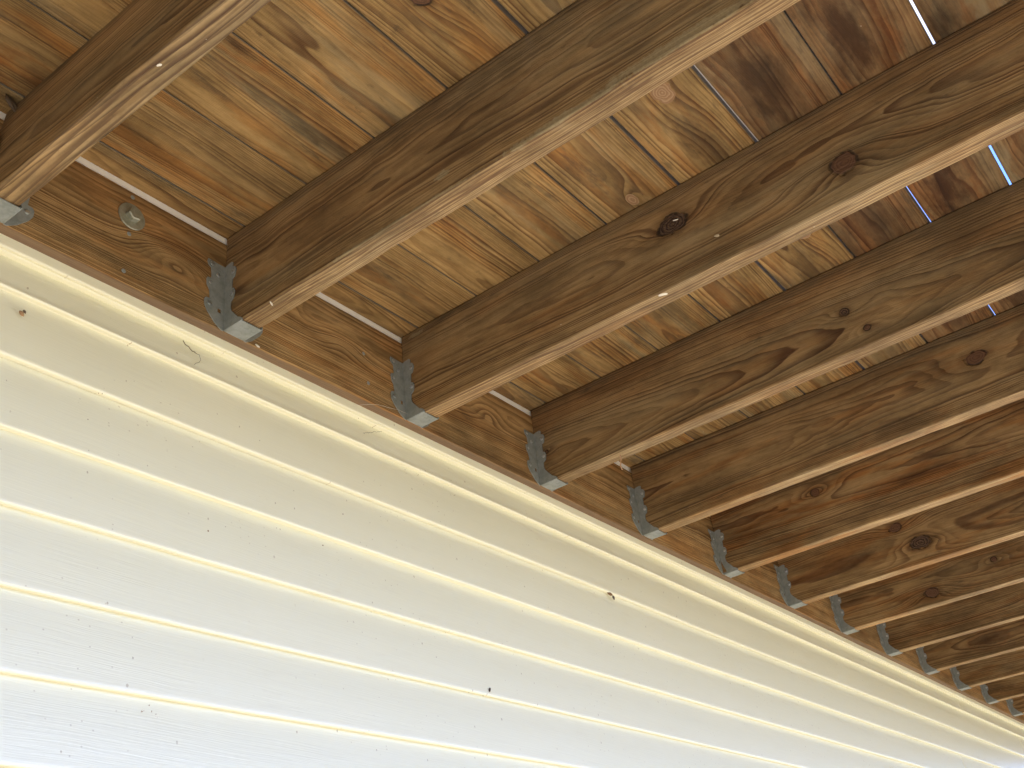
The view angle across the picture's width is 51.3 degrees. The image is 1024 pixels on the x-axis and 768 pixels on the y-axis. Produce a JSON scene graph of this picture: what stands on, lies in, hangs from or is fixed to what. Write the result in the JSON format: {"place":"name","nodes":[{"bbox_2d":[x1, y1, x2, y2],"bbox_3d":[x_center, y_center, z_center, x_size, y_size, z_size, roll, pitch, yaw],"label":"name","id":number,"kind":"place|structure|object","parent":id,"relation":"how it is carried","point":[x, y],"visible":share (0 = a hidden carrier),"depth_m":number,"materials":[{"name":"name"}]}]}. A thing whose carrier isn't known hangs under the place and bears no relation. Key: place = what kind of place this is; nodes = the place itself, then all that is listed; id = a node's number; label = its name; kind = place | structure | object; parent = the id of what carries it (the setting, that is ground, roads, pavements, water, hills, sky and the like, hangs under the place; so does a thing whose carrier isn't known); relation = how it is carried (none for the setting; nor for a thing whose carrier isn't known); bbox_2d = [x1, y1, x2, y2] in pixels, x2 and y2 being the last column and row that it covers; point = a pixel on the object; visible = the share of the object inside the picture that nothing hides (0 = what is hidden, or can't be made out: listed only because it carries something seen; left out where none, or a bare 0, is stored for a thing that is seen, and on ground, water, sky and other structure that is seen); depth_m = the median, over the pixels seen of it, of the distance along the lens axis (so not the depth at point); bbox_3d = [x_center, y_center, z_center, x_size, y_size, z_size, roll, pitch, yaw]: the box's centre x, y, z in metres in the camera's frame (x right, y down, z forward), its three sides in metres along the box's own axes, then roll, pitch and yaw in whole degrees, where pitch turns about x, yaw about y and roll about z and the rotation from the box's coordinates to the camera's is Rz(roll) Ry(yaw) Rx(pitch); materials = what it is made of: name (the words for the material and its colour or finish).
{"place":"outdoors","nodes":[
{"label":"outdoors","id":0,"kind":"place"},
{"bbox_2d":[906,0,1011,313],"label":"sky","id":1,"kind":"structure","parent":0,"point":[911,1],"materials":[{"name":"white"}]},
{"label":"ground","id":2,"kind":"structure","parent":0,"visible":0},
{"bbox_2d":[0,233,1023,767],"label":"house wall","id":3,"kind":"structure","parent":2,"relation":"on","point":[224,555],"depth_m":1.60,"materials":[{"name":"beige plastic"}]},
{"bbox_2d":[0,118,1023,723],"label":"ledger board","id":4,"kind":"object","parent":3,"relation":"attached to","point":[78,224],"visible":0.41,"depth_m":1.77,"materials":[{"name":"brown wood"}]},
{"bbox_2d":[0,198,33,225],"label":"joist hanger","id":5,"kind":"object","parent":4,"relation":"attached to","point":[11,214],"visible":0.37,"depth_m":1.34,"materials":[{"name":"metal"}]},
{"bbox_2d":[118,203,144,229],"bbox_3d":[-0.540,-0.241,1.524,0.012,0.044,0.044,-26,-35,28],"label":"lag bolt","id":6,"kind":"object","parent":4,"relation":"attached to","point":[131,216],"visible":1,"depth_m":1.52,"materials":[{"name":"metal"}]},
{"bbox_2d":[0,0,270,206],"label":"floor joist","id":7,"kind":"object","parent":4,"relation":"attached to","point":[108,78],"visible":1,"depth_m":1.23,"materials":[{"name":"brown wood"}]},
{"bbox_2d":[5,93,17,111],"bbox_3d":[-0.650,-0.363,1.389,0.007,0.012,0.033,-19,-73,27],"label":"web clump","id":8,"kind":"object","parent":7,"relation":"on","point":[10,101],"visible":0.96,"depth_m":1.39,"materials":[{"name":"grey"}]},
{"bbox_2d":[0,82,644,467],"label":"deck board","id":9,"kind":"object","parent":7,"relation":"on","point":[118,164],"visible":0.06,"depth_m":1.63,"materials":[{"name":"brown wood"}]},
{"bbox_2d":[0,0,694,460],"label":"deck board","id":10,"kind":"object","parent":7,"relation":"on","point":[168,136],"visible":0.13,"depth_m":1.55,"materials":[{"name":"brown wood"}]},
{"bbox_2d":[29,0,748,439],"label":"deck board","id":11,"kind":"object","parent":7,"relation":"on","point":[241,90],"visible":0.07,"depth_m":1.51,"materials":[{"name":"brown wood"}]},
{"bbox_2d":[233,0,804,417],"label":"deck board","id":12,"kind":"object","parent":7,"relation":"on","point":[350,61],"visible":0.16,"depth_m":1.47,"materials":[{"name":"brown wood"}]},
{"bbox_2d":[346,0,864,393],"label":"deck board","id":13,"kind":"object","parent":7,"relation":"on","point":[611,168],"visible":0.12,"depth_m":1.60,"materials":[{"name":"brown wood"}]},
{"bbox_2d":[695,10,994,342],"bbox_3d":[0.733,-0.229,1.970,0.137,0.026,10.550,-26,-35,28],"label":"deck board","id":14,"kind":"object","parent":7,"relation":"on","point":[768,77],"visible":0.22,"depth_m":1.55,"materials":[{"name":"brown wood"}]},
{"bbox_2d":[785,0,1023,314],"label":"deck board","id":15,"kind":"object","parent":7,"relation":"on","point":[852,44],"visible":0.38,"depth_m":1.50,"materials":[{"name":"brown wood"}]},
{"bbox_2d":[204,258,262,342],"bbox_3d":[-0.408,-0.131,1.621,0.043,0.122,0.113,-26,-36,28],"label":"joist hanger","id":16,"kind":"object","parent":4,"relation":"attached to","point":[226,319],"visible":0.67,"depth_m":1.60,"materials":[{"name":"metal"}]},
{"bbox_2d":[226,0,799,327],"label":"floor joist","id":17,"kind":"object","parent":16,"relation":"attached to","point":[569,73],"visible":1,"depth_m":1.40,"materials":[{"name":"brown wood"}]},
{"bbox_2d":[0,111,709,516],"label":"flashing strip","id":18,"kind":"object","parent":4,"relation":"on","point":[210,233],"depth_m":1.64,"materials":[{"name":"silver metal"}]},
{"bbox_2d":[390,356,438,427],"bbox_3d":[-0.165,0.011,1.913,0.043,0.122,0.113,-26,-36,28],"label":"joist hanger","id":19,"kind":"object","parent":4,"relation":"attached to","point":[403,385],"visible":0.69,"depth_m":1.89,"materials":[{"name":"metal"}]},
{"bbox_2d":[402,0,1023,417],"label":"floor joist","id":20,"kind":"object","parent":19,"relation":"attached to","point":[944,102],"visible":1,"depth_m":1.60,"materials":[{"name":"brown wood"}]},
{"bbox_2d":[524,429,567,491],"bbox_3d":[0.079,0.154,2.205,0.043,0.122,0.113,-26,-36,28],"label":"joist hanger","id":21,"kind":"object","parent":4,"relation":"attached to","point":[542,476],"visible":0.69,"depth_m":2.19,"materials":[{"name":"metal"}]},
{"bbox_2d":[531,179,1023,482],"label":"floor joist","id":22,"kind":"object","parent":21,"relation":"on","point":[966,259],"visible":1,"depth_m":1.94,"materials":[{"name":"brown wood"}]},
{"bbox_2d":[627,485,666,539],"bbox_3d":[0.324,0.297,2.498,0.043,0.122,0.113,-26,-35,28],"label":"joist hanger","id":23,"kind":"object","parent":4,"relation":"attached to","point":[645,528],"visible":0.71,"depth_m":2.48,"materials":[{"name":"metal"}]},
{"bbox_2d":[630,303,1023,532],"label":"floor joist","id":24,"kind":"object","parent":23,"relation":"attached to","point":[966,373],"visible":1,"depth_m":2.27,"materials":[{"name":"brown wood"}]},
{"bbox_2d":[708,529,744,577],"bbox_3d":[0.568,0.440,2.791,0.043,0.122,0.113,-26,-35,28],"label":"joist hanger","id":25,"kind":"object","parent":4,"relation":"attached to","point":[719,549],"visible":0.73,"depth_m":2.77,"materials":[{"name":"metal"}]},
{"bbox_2d":[710,398,1023,572],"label":"floor joist","id":26,"kind":"object","parent":25,"relation":"on","point":[981,452],"visible":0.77,"depth_m":2.59,"materials":[{"name":"brown wood"}]},
{"bbox_2d":[774,565,807,608],"bbox_3d":[0.812,0.583,3.083,0.043,0.122,0.113,-26,-35,28],"label":"joist hanger","id":27,"kind":"object","parent":4,"relation":"attached to","point":[791,601],"visible":0.81,"depth_m":3.07,"materials":[{"name":"metal"}]},
{"bbox_2d":[777,476,1023,603],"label":"floor joist","id":28,"kind":"object","parent":27,"relation":"on","point":[991,516],"visible":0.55,"depth_m":2.90,"materials":[{"name":"brown wood"}]},
{"bbox_2d":[829,594,858,634],"bbox_3d":[1.055,0.726,3.374,0.043,0.122,0.113,-26,-35,28],"label":"joist hanger","id":29,"kind":"object","parent":4,"relation":"attached to","point":[842,625],"visible":0.77,"depth_m":3.36,"materials":[{"name":"metal"}]},
{"bbox_2d":[876,622,902,656],"bbox_3d":[1.299,0.869,3.667,0.043,0.122,0.113,-26,-35,28],"label":"joist hanger","id":30,"kind":"object","parent":4,"relation":"attached to","point":[889,650],"visible":0.83,"depth_m":3.65,"materials":[{"name":"metal"}]},
{"bbox_2d":[881,581,1023,652],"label":"floor joist","id":31,"kind":"object","parent":30,"relation":"attached to","point":[987,610],"visible":0.45,"depth_m":3.54,"materials":[{"name":"brown wood"}]},
{"bbox_2d":[916,646,939,674],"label":"joist hanger","id":32,"kind":"object","parent":4,"relation":"attached to","point":[927,669],"visible":0.59,"depth_m":3.94,"materials":[{"name":"metal"}]},
{"bbox_2d":[837,536,1023,629],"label":"floor joist","id":33,"kind":"object","parent":4,"relation":"attached to","point":[972,573],"visible":0.59,"depth_m":3.22,"materials":[{"name":"brown wood"}]},
{"bbox_2d":[913,0,1023,183],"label":"deck board","id":34,"kind":"object","parent":33,"relation":"on","point":[942,19],"visible":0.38,"depth_m":1.47,"materials":[{"name":"brown wood"}]},
{"bbox_2d":[949,667,971,690],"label":"joist hanger","id":35,"kind":"object","parent":4,"relation":"attached to","point":[959,684],"visible":0.59,"depth_m":4.22,"materials":[{"name":"metal"}]},
{"bbox_2d":[923,618,1023,670],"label":"floor joist","id":36,"kind":"object","parent":4,"relation":"attached to","point":[979,645],"visible":0.5,"depth_m":3.85,"materials":[{"name":"brown wood"}]},
{"bbox_2d":[979,684,999,703],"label":"joist hanger","id":37,"kind":"object","parent":4,"relation":"attached to","point":[988,698],"visible":0.57,"depth_m":4.52,"materials":[{"name":"metal"}]},
{"bbox_2d":[956,649,1023,687],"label":"floor joist","id":38,"kind":"object","parent":4,"relation":"attached to","point":[992,669],"visible":0.41,"depth_m":4.17,"materials":[{"name":"brown wood"}]},
{"bbox_2d":[497,0,927,368],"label":"deck board","id":39,"kind":"object","parent":38,"relation":"on","point":[684,125],"visible":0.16,"depth_m":1.60,"materials":[{"name":"brown wood"}]},
{"bbox_2d":[985,674,1023,700],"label":"floor joist","id":40,"kind":"object","parent":4,"relation":"attached to","point":[1006,688],"visible":0.4,"depth_m":4.48,"materials":[{"name":"brown wood"}]},
{"bbox_2d":[1006,699,1023,715],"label":"joist hanger","id":41,"kind":"object","parent":4,"relation":"attached to","point":[1013,711],"visible":0.47,"depth_m":4.81,"materials":[{"name":"metal"}]},
{"bbox_2d":[1011,696,1023,713],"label":"floor joist","id":42,"kind":"object","parent":4,"relation":"attached to","point":[1018,703],"visible":0.29,"depth_m":4.80,"materials":[{"name":"brown wood"}]}
]}

